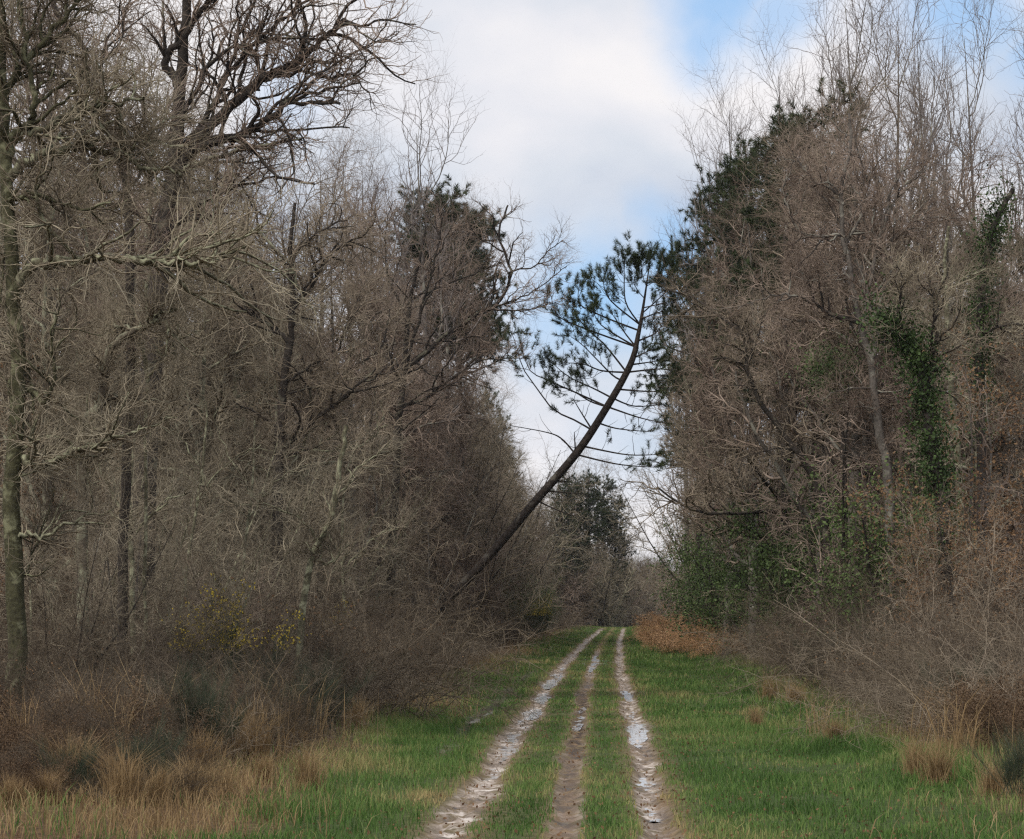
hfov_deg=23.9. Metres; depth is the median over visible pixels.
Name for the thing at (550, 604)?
holly bush
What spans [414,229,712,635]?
pine tree
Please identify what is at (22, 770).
bracken clump
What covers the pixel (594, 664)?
puddle
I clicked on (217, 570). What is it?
coppice tree
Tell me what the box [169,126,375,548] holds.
oak tree
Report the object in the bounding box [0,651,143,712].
bramble bush
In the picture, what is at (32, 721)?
bracken clump
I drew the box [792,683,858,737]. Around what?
dead stalks
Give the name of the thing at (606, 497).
oak tree
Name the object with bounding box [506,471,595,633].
coppice tree
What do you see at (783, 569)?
holly bush
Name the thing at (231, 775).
straw tuft
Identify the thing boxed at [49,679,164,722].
bracken clump
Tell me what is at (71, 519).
coppice tree
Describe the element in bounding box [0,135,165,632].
oak tree
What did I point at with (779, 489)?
coppice tree
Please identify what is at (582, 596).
coppice tree
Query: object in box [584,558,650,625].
coppice tree
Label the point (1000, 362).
oak tree
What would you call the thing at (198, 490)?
sapling
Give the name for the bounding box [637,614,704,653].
bracken clump
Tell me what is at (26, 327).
oak tree
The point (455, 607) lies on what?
bramble bush
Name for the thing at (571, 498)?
coppice tree
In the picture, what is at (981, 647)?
bramble bush
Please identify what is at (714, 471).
coppice tree
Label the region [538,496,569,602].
coppice tree
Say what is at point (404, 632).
bramble bush
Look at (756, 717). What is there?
straw tuft
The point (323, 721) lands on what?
dead stalks
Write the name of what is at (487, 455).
oak tree
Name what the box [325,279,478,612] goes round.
oak tree
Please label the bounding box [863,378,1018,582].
coppice tree
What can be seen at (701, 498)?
coppice tree
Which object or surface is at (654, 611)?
coppice tree
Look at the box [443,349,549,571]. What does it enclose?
oak tree
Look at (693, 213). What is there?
pine tree
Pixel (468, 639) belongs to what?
bramble bush
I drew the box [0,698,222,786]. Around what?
bramble bush
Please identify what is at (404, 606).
bramble bush
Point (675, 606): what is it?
bramble bush
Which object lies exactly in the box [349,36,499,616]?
bare tree
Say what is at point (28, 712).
dead stalks
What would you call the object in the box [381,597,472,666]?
bramble bush
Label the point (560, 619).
bramble bush
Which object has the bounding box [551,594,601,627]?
bramble bush
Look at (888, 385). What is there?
oak tree
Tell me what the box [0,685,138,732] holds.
bracken clump
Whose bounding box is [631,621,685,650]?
bracken clump
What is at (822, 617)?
bramble bush
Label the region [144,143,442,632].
oak tree
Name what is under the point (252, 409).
oak tree
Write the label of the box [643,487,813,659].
holly bush
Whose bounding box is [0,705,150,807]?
bramble bush
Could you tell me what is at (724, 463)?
coppice tree
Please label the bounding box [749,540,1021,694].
bramble bush
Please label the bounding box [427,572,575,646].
bramble bush
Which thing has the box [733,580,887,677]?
bramble bush
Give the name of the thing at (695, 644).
bracken clump
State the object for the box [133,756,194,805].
straw tuft
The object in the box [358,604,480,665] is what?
bramble bush
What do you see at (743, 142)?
pine tree
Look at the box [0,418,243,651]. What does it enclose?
coppice tree
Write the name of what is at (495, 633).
bramble bush
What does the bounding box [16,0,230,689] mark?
oak tree
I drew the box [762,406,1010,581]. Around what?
coppice tree
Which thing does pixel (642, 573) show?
woods
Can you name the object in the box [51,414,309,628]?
coppice tree
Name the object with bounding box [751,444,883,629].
coppice tree
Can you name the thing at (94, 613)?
coppice tree
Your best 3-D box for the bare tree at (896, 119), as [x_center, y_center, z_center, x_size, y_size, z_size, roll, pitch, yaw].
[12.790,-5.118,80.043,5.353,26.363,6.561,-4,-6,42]
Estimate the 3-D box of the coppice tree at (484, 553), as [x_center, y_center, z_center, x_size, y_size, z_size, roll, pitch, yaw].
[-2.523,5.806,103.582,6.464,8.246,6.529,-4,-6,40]
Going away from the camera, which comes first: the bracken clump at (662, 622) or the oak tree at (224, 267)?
the oak tree at (224, 267)
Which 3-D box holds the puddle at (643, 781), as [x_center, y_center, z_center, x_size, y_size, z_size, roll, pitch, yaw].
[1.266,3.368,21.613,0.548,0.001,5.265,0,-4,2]
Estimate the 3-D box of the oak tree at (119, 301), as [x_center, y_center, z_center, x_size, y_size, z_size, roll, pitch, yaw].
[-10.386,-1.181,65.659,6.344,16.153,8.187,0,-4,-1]
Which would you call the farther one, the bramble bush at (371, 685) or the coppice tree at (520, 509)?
the coppice tree at (520, 509)
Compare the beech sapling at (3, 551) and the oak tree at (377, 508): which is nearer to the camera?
the beech sapling at (3, 551)
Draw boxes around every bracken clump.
[0,671,185,756]
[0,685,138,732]
[0,700,102,778]
[0,703,99,746]
[0,704,160,775]
[0,745,81,804]
[45,688,220,758]
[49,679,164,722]
[79,751,145,786]
[96,676,248,713]
[103,699,252,762]
[157,676,278,728]
[172,677,321,728]
[626,604,722,653]
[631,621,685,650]
[633,604,688,636]
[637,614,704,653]
[659,608,747,655]
[675,622,746,658]
[901,674,1023,751]
[903,682,1022,735]
[920,654,1023,735]
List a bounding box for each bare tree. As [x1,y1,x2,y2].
[317,111,425,614]
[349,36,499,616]
[638,54,753,576]
[642,159,707,609]
[673,40,770,580]
[716,0,830,533]
[759,0,932,566]
[775,0,911,451]
[827,0,971,464]
[863,0,988,317]
[894,0,1023,370]
[968,1,1023,324]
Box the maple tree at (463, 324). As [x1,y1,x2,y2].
[333,156,586,623]
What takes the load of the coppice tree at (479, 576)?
on the ground at (467, 812)
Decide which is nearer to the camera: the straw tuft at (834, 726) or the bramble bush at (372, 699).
the straw tuft at (834, 726)
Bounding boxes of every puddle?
[478,768,503,787]
[495,733,520,761]
[516,708,542,728]
[534,692,550,704]
[542,666,564,688]
[572,707,586,730]
[585,656,604,671]
[620,691,632,701]
[625,712,647,748]
[635,777,660,821]
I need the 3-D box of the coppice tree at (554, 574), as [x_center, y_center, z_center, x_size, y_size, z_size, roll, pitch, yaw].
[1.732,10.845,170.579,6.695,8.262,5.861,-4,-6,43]
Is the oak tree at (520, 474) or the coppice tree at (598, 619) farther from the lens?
the coppice tree at (598, 619)
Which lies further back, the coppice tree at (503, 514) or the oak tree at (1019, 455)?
the coppice tree at (503, 514)
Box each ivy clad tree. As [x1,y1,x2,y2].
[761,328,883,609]
[836,230,993,620]
[896,164,1023,593]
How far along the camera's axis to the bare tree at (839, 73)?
79.13 m
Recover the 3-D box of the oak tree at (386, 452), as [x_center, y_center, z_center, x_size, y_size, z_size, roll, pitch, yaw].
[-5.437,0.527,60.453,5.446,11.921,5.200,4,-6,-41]
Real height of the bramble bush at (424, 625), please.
3.649 m
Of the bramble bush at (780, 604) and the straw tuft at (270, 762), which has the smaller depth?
the straw tuft at (270, 762)
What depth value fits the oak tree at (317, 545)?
33.11 m
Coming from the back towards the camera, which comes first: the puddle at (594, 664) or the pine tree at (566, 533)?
the pine tree at (566, 533)
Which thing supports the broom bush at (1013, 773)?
on the ground at (467, 812)
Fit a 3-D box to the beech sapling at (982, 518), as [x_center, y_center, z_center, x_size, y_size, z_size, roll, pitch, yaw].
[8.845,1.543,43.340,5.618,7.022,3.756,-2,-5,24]
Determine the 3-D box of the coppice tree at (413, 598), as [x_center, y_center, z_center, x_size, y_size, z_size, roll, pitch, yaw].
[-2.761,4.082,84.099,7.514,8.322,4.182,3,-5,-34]
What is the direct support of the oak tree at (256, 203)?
on the ground at (467, 812)
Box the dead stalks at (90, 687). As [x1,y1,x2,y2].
[46,646,131,718]
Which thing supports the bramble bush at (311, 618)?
on the ground at (467, 812)
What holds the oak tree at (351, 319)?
on the ground at (467, 812)
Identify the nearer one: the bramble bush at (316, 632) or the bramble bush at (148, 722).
the bramble bush at (148, 722)
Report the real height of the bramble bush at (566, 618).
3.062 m
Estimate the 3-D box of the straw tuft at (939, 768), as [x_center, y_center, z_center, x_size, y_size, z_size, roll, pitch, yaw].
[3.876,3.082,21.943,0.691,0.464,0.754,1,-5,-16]
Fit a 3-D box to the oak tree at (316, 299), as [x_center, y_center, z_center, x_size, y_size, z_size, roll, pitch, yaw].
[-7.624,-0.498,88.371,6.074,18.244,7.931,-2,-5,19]
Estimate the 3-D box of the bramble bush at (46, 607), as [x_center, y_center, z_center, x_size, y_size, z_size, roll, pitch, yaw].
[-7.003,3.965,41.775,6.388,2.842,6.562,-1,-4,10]
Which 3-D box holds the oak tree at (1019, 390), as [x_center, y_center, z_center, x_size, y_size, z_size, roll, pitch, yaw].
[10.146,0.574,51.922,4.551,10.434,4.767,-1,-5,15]
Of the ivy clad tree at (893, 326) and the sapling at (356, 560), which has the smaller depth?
the ivy clad tree at (893, 326)
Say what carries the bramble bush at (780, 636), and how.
on the ground at (467, 812)
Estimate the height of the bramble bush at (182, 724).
2.041 m
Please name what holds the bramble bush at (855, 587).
on the ground at (467, 812)
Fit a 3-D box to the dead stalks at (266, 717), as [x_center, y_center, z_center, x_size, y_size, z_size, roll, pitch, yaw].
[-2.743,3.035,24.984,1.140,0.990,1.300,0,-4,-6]
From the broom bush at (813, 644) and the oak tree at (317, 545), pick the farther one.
the broom bush at (813, 644)
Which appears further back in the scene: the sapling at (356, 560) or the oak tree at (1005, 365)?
the oak tree at (1005, 365)
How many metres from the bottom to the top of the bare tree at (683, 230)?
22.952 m
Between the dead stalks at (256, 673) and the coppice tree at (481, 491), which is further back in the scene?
the coppice tree at (481, 491)
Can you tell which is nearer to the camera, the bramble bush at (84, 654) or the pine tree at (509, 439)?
the bramble bush at (84, 654)
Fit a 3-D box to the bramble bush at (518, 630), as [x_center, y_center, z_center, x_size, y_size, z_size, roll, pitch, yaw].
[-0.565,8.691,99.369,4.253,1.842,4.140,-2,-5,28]
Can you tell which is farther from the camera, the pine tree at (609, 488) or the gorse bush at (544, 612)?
the pine tree at (609, 488)
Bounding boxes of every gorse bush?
[154,573,311,690]
[520,594,552,637]
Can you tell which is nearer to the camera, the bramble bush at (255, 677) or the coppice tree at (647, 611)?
the bramble bush at (255, 677)
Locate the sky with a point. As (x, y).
(581, 119)
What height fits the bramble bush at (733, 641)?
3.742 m
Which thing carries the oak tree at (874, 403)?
on the ground at (467, 812)
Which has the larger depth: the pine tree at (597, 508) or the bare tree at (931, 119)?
the pine tree at (597, 508)
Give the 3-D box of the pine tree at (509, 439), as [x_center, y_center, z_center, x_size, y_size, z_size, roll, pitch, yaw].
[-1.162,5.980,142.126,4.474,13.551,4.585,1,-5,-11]
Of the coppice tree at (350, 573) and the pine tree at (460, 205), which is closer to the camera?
the coppice tree at (350, 573)
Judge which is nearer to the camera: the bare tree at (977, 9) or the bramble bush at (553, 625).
the bare tree at (977, 9)
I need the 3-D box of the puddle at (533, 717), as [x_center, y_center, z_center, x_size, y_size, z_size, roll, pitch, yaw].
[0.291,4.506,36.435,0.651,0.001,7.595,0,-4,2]
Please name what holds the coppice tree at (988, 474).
on the ground at (467, 812)
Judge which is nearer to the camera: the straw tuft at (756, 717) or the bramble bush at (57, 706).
the bramble bush at (57, 706)
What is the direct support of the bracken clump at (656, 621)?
on the ground at (467, 812)
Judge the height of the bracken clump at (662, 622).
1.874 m
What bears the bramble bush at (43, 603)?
on the ground at (467, 812)
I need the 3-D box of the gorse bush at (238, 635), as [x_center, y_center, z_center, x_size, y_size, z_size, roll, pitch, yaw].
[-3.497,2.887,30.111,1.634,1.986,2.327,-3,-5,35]
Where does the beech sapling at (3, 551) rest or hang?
on the ground at (467, 812)
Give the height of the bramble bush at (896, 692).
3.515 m
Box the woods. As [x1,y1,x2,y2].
[359,546,694,626]
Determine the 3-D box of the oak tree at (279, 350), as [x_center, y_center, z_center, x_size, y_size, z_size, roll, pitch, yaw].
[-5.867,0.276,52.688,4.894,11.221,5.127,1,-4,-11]
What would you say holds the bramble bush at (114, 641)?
on the ground at (467, 812)
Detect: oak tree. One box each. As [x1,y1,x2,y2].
[0,0,145,568]
[0,0,147,600]
[0,0,359,701]
[0,114,89,539]
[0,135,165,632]
[0,160,88,520]
[5,0,173,509]
[6,0,246,584]
[6,2,139,589]
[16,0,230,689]
[25,169,247,578]
[30,4,274,550]
[34,110,192,535]
[41,273,226,675]
[58,0,308,593]
[60,1,255,507]
[80,0,449,620]
[107,205,301,601]
[134,92,328,588]
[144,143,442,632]
[157,193,348,579]
[158,117,302,563]
[163,82,342,532]
[165,253,307,578]
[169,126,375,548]
[188,174,379,591]
[188,300,365,600]
[209,417,411,692]
[242,209,423,580]
[246,191,429,586]
[260,192,374,481]
[284,104,405,547]
[288,177,422,591]
[291,144,446,523]
[323,172,436,614]
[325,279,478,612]
[354,421,482,582]
[357,341,464,605]
[357,358,473,630]
[361,346,499,572]
[373,376,479,596]
[379,173,484,580]
[381,350,462,603]
[407,340,518,573]
[429,378,517,531]
[442,370,509,526]
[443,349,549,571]
[449,359,527,500]
[449,389,501,537]
[449,395,524,554]
[449,397,488,594]
[463,363,553,570]
[463,376,523,527]
[478,408,545,548]
[509,445,531,496]
[516,450,533,527]
[521,461,572,586]
[521,476,558,546]
[542,466,600,610]
[543,454,593,605]
[562,446,633,574]
[575,448,636,589]
[599,491,647,626]
[612,97,881,662]
[641,221,734,614]
[647,409,748,572]
[657,177,780,655]
[657,407,758,557]
[659,239,776,592]
[662,140,831,658]
[691,269,840,625]
[694,52,953,633]
[704,83,991,612]
[733,3,972,609]
[761,72,972,577]
[765,224,839,574]
[779,349,892,534]
[782,78,1023,553]
[819,215,1023,543]
[821,174,981,501]
[823,100,1023,560]
[839,71,1023,497]
[879,218,1023,601]
[885,205,1023,595]
[898,226,1021,599]
[930,212,1023,537]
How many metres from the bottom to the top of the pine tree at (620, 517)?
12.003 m
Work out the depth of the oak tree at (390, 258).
78.94 m
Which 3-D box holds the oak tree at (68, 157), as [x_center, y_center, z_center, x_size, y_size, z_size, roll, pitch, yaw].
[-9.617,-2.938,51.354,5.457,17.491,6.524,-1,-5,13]
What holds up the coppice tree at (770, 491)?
on the ground at (467, 812)
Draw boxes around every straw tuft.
[0,770,37,809]
[15,717,127,799]
[17,764,67,804]
[70,734,172,806]
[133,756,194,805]
[146,747,231,804]
[175,721,241,777]
[191,750,262,797]
[215,694,302,766]
[239,750,284,783]
[271,738,345,790]
[337,691,386,731]
[740,703,773,727]
[751,667,794,703]
[771,676,816,707]
[813,715,853,743]
[878,728,958,778]
[911,737,967,785]
[969,756,1009,796]
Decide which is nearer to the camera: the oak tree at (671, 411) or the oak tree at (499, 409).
the oak tree at (671, 411)
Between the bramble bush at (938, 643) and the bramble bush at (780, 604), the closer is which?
the bramble bush at (938, 643)
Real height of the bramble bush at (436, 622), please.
4.484 m
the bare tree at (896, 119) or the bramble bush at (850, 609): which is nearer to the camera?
the bramble bush at (850, 609)
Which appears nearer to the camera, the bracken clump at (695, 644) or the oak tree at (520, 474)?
the bracken clump at (695, 644)
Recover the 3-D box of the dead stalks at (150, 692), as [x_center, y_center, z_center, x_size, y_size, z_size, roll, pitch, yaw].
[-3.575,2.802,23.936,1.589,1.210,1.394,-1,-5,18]
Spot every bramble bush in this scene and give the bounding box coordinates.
[0,501,350,708]
[0,539,325,716]
[0,547,259,660]
[0,558,252,677]
[0,571,223,643]
[0,601,265,767]
[0,612,194,706]
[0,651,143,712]
[0,659,152,775]
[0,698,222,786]
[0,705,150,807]
[1,472,641,733]
[1,576,386,716]
[1,578,387,665]
[2,494,498,700]
[2,615,344,775]
[17,639,322,764]
[29,542,425,716]
[32,630,314,758]
[45,716,260,808]
[82,596,393,744]
[92,615,377,755]
[110,571,475,716]
[150,598,447,727]
[153,568,492,710]
[192,657,367,739]
[199,542,545,699]
[216,519,562,678]
[241,591,458,724]
[244,585,437,703]
[252,586,501,671]
[260,625,415,686]
[316,597,464,673]
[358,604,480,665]
[359,563,451,635]
[374,555,523,650]
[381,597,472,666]
[387,607,456,641]
[395,571,536,650]
[425,614,507,658]
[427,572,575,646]
[428,606,520,660]
[441,630,501,657]
[494,614,538,643]
[515,613,569,633]
[524,620,571,632]
[540,603,577,629]
[549,606,583,629]
[550,599,584,625]
[550,602,594,626]
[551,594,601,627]
[635,579,759,648]
[663,556,813,669]
[674,527,1021,695]
[690,491,1023,716]
[710,609,776,660]
[711,533,1022,687]
[720,604,872,679]
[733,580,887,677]
[742,538,1021,663]
[745,555,853,661]
[747,574,919,670]
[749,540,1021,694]
[754,549,1014,679]
[759,525,1023,634]
[759,534,1023,747]
[762,579,1023,754]
[784,571,978,707]
[795,560,1023,700]
[797,603,1022,693]
[817,574,1023,727]
[817,581,1023,726]
[828,588,1023,672]
[839,584,1023,703]
[873,570,1023,676]
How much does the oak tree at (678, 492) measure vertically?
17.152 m
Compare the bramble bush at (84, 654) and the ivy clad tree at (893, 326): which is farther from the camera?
the ivy clad tree at (893, 326)
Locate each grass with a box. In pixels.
[0,624,1023,838]
[0,624,1023,838]
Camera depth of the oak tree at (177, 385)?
44.08 m
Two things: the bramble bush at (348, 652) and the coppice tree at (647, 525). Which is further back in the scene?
the coppice tree at (647, 525)
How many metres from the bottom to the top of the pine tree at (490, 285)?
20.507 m
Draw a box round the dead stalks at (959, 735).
[895,677,1014,758]
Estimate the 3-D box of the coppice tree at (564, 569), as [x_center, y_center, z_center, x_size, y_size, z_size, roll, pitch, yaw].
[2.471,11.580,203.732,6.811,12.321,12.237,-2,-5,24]
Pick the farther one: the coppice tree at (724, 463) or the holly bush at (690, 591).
the holly bush at (690, 591)
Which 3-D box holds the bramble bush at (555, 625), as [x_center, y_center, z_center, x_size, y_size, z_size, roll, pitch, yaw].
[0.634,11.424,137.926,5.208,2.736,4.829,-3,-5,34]
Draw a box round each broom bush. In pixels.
[34,727,124,800]
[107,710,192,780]
[127,650,254,760]
[241,657,338,739]
[262,639,377,735]
[783,623,845,677]
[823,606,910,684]
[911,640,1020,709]
[957,718,1023,799]
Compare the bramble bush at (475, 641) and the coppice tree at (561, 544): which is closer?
the bramble bush at (475, 641)
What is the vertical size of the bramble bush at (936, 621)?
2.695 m
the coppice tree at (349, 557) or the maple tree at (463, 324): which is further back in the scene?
the maple tree at (463, 324)
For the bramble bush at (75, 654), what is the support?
on the ground at (467, 812)
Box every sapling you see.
[0,326,121,644]
[1,354,180,667]
[70,384,217,668]
[75,244,254,680]
[136,369,308,631]
[184,381,342,584]
[261,451,424,635]
[844,315,1023,628]
[865,462,1004,650]
[937,485,1023,655]
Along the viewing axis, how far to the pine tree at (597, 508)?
206.62 m
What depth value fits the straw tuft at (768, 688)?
40.61 m
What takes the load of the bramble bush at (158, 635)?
on the ground at (467, 812)
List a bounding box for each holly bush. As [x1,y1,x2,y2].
[491,573,543,636]
[523,574,564,634]
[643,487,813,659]
[648,504,771,648]
[657,556,717,625]
[680,461,863,637]
[685,419,882,654]
[772,444,976,639]
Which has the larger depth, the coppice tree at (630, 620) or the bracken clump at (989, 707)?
the coppice tree at (630, 620)
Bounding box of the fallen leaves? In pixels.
[1,636,1021,838]
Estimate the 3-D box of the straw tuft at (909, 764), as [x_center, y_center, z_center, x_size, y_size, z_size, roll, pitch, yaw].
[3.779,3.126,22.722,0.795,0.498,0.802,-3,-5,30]
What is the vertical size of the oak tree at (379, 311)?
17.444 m
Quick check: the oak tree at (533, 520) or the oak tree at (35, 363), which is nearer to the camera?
the oak tree at (35, 363)
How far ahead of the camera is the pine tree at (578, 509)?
205.82 m
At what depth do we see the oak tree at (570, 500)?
212.24 m
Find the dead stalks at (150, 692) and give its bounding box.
[103,650,225,760]
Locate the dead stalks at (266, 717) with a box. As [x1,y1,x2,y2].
[196,670,299,760]
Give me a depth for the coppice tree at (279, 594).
33.98 m
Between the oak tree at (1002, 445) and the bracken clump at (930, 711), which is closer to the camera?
the bracken clump at (930, 711)
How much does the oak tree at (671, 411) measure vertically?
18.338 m
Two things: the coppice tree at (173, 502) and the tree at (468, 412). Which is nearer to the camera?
the coppice tree at (173, 502)
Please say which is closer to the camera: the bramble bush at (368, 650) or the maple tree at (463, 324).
the bramble bush at (368, 650)
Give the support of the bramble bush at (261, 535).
on the ground at (467, 812)
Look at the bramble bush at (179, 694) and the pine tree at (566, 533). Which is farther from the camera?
the pine tree at (566, 533)
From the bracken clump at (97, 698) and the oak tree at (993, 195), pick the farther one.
the oak tree at (993, 195)
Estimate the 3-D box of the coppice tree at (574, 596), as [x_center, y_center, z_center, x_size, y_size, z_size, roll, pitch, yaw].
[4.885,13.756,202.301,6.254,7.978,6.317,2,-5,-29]
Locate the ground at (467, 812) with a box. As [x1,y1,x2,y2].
[0,621,1023,838]
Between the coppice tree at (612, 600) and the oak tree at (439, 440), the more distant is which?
the coppice tree at (612, 600)
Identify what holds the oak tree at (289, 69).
on the ground at (467, 812)
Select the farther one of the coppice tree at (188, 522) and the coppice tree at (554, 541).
the coppice tree at (554, 541)
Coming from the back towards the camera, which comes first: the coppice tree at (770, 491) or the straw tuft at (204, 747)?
the coppice tree at (770, 491)
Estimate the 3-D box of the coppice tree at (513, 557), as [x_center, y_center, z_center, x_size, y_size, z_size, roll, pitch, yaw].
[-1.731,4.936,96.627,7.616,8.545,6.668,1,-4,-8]
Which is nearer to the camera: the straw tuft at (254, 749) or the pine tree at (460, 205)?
the straw tuft at (254, 749)
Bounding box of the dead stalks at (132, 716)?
[82,676,165,750]
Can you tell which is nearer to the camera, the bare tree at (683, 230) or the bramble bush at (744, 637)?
the bramble bush at (744, 637)
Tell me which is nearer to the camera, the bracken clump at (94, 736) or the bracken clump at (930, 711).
the bracken clump at (94, 736)
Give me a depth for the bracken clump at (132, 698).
22.95 m
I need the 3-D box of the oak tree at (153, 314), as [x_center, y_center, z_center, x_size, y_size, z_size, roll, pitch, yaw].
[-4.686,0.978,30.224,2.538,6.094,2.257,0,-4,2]
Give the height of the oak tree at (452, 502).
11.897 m
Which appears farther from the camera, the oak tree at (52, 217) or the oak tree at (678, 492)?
the oak tree at (678, 492)
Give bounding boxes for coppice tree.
[0,362,225,591]
[0,407,202,672]
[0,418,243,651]
[0,464,215,706]
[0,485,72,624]
[35,417,179,678]
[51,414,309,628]
[77,504,289,683]
[90,436,348,628]
[105,419,244,578]
[158,413,429,623]
[161,481,292,627]
[174,543,313,672]
[221,421,462,635]
[222,460,411,626]
[227,484,362,645]
[240,431,368,610]
[240,466,382,634]
[265,487,436,632]
[287,445,437,622]
[355,423,543,622]
[361,430,516,633]
[402,464,531,646]
[405,439,561,632]
[421,432,518,595]
[430,390,549,607]
[449,466,515,610]
[455,425,561,625]
[466,391,578,604]
[466,481,519,615]
[481,482,563,638]
[482,464,568,636]
[498,468,608,605]
[504,434,602,589]
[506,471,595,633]
[512,509,564,631]
[520,535,577,608]
[522,518,564,599]
[537,546,564,607]
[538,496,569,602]
[540,486,585,605]
[543,538,605,625]
[547,537,610,625]
[556,523,637,626]
[570,536,656,626]
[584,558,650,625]
[593,547,668,626]
[599,458,769,617]
[616,578,644,626]
[617,451,691,616]
[621,454,746,618]
[629,554,677,622]
[629,558,677,626]
[639,341,902,648]
[648,409,955,603]
[663,422,802,592]
[673,424,805,560]
[716,426,860,609]
[736,369,923,642]
[739,422,872,572]
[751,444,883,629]
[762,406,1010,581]
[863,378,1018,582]
[892,386,1022,573]
[917,436,1022,586]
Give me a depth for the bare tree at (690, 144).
104.62 m
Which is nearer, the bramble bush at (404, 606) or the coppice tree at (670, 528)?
the bramble bush at (404, 606)
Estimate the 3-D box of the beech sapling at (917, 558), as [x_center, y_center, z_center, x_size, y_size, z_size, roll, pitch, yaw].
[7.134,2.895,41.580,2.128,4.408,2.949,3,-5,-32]
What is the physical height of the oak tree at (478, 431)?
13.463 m
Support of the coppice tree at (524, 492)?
on the ground at (467, 812)
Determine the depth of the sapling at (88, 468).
30.22 m
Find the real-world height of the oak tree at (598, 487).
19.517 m
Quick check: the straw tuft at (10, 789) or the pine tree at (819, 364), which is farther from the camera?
the pine tree at (819, 364)
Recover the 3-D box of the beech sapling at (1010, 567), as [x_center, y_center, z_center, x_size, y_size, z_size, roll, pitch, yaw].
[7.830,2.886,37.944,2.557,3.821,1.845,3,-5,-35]
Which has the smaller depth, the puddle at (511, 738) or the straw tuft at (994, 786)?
the straw tuft at (994, 786)
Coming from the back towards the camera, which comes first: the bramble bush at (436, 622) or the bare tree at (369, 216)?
the bare tree at (369, 216)
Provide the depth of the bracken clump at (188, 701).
26.49 m
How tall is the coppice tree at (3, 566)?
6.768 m
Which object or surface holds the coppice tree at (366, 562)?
on the ground at (467, 812)
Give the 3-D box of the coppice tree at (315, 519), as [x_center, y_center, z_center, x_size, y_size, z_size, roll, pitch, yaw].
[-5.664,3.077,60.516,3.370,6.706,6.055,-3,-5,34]
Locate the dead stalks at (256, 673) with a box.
[194,647,303,708]
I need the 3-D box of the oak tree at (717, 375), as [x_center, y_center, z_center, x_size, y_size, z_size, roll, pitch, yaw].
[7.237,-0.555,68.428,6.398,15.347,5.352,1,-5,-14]
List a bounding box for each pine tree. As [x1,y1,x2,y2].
[373,172,532,580]
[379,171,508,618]
[402,204,522,464]
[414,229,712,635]
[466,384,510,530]
[495,409,521,522]
[544,479,592,604]
[549,472,598,610]
[558,469,622,625]
[584,474,631,626]
[597,494,640,617]
[634,240,735,593]
[665,162,765,561]
[694,111,831,535]
[697,131,782,644]
[710,76,894,515]
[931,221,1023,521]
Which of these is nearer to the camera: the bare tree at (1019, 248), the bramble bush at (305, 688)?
the bramble bush at (305, 688)
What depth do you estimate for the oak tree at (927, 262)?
79.05 m
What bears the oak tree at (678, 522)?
on the ground at (467, 812)
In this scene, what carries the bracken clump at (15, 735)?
on the ground at (467, 812)
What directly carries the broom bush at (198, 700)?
on the ground at (467, 812)
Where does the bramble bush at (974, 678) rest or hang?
on the ground at (467, 812)
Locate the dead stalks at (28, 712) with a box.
[0,684,66,739]
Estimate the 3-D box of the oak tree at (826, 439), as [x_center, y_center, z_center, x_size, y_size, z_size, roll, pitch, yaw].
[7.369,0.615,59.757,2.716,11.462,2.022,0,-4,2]
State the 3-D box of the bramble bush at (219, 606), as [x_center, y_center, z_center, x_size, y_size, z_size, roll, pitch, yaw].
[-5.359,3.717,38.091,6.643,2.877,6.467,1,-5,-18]
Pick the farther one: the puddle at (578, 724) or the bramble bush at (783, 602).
the bramble bush at (783, 602)
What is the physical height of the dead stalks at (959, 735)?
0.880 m
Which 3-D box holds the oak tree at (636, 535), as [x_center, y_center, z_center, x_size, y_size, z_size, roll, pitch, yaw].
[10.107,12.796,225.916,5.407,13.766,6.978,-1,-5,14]
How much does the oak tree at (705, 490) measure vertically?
15.575 m
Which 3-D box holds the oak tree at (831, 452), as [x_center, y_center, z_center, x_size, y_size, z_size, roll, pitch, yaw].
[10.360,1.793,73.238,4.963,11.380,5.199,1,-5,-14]
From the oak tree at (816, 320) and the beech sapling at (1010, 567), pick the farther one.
the oak tree at (816, 320)
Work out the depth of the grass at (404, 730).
23.97 m
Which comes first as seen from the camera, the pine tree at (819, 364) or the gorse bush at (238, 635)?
the gorse bush at (238, 635)
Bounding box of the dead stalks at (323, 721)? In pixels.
[239,660,378,746]
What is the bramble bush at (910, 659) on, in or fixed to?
on the ground at (467, 812)
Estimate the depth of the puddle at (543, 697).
44.21 m
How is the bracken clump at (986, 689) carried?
on the ground at (467, 812)
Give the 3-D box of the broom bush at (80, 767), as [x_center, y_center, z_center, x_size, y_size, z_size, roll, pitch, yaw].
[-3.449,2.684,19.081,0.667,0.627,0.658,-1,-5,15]
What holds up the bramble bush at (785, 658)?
on the ground at (467, 812)
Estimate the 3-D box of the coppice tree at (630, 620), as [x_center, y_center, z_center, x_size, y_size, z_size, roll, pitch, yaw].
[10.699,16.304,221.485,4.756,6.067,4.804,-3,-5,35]
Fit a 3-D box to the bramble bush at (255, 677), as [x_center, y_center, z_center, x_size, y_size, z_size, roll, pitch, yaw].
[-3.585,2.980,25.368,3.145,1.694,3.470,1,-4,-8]
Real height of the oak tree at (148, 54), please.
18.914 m
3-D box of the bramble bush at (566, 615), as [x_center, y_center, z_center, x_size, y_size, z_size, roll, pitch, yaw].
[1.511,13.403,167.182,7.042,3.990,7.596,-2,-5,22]
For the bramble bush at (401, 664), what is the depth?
33.83 m
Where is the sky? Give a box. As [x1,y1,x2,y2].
[4,0,1023,572]

